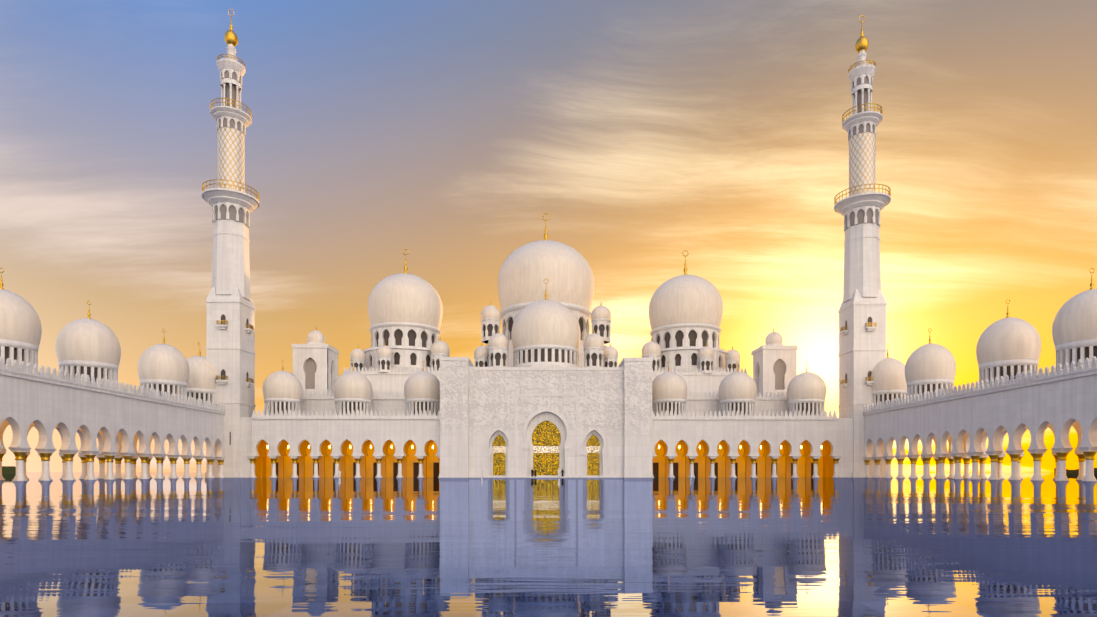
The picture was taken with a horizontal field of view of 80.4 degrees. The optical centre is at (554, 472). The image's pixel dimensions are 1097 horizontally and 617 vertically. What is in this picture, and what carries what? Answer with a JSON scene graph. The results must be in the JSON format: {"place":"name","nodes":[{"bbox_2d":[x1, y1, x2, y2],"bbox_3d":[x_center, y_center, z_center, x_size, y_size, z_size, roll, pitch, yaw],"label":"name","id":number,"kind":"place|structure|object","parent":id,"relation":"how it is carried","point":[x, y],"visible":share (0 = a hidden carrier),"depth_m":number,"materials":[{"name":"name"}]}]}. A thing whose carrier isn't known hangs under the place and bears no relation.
{"place":"outdoors","nodes":[
{"label":"outdoors","id":0,"kind":"place"},
{"bbox_2d":[0,472,1096,616],"bbox_3d":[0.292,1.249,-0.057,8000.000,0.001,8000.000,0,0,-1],"label":"water","id":1,"kind":"structure","parent":0,"point":[894,546],"depth_m":10.76,"materials":[{"name":"blue liquid"}]},
{"bbox_2d":[0,268,225,480],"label":"arcade","id":2,"kind":"object","parent":1,"relation":"on","point":[88,399],"visible":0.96,"depth_m":110.36,"materials":[{"name":"stone"}]},
{"bbox_2d":[201,9,259,477],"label":"minaret","id":3,"kind":"object","parent":1,"relation":"on","point":[230,333],"visible":0.98,"depth_m":149.16,"materials":[{"name":"stone"}]},
{"bbox_2d":[217,127,244,203],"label":"minaret shaft","id":4,"kind":"object","parent":3,"relation":"attached to","point":[231,154],"visible":0.69,"depth_m":150.22,"materials":[{"name":"white stone"}]},
{"bbox_2d":[241,213,852,477],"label":"mosque","id":5,"kind":"structure","parent":1,"relation":"on","point":[545,385],"depth_m":153.34,"materials":[{"name":"stone"}]},
{"bbox_2d":[2,466,1096,473],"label":"distant treeline","id":6,"kind":"object","parent":1,"relation":"on","point":[8,469],"visible":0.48,"depth_m":401.50,"materials":[{"name":"plant"}]},
{"bbox_2d":[834,15,890,477],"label":"minaret","id":7,"kind":"object","parent":1,"relation":"on","point":[862,332],"visible":0.94,"depth_m":151.38,"materials":[{"name":"stone"}]},
{"bbox_2d":[849,132,874,207],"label":"minaret shaft","id":8,"kind":"object","parent":7,"relation":"attached to","point":[861,158],"visible":0.69,"depth_m":152.39,"materials":[{"name":"white stone"}]},
{"bbox_2d":[863,268,1096,480],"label":"arcade","id":9,"kind":"object","parent":1,"relation":"on","point":[1012,393],"visible":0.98,"depth_m":109.49,"materials":[{"name":"stone"}]},
{"bbox_2d":[0,0,1096,471],"label":"sky","id":10,"kind":"structure","parent":0,"point":[646,133],"materials":[{"name":"orange"}]}
]}

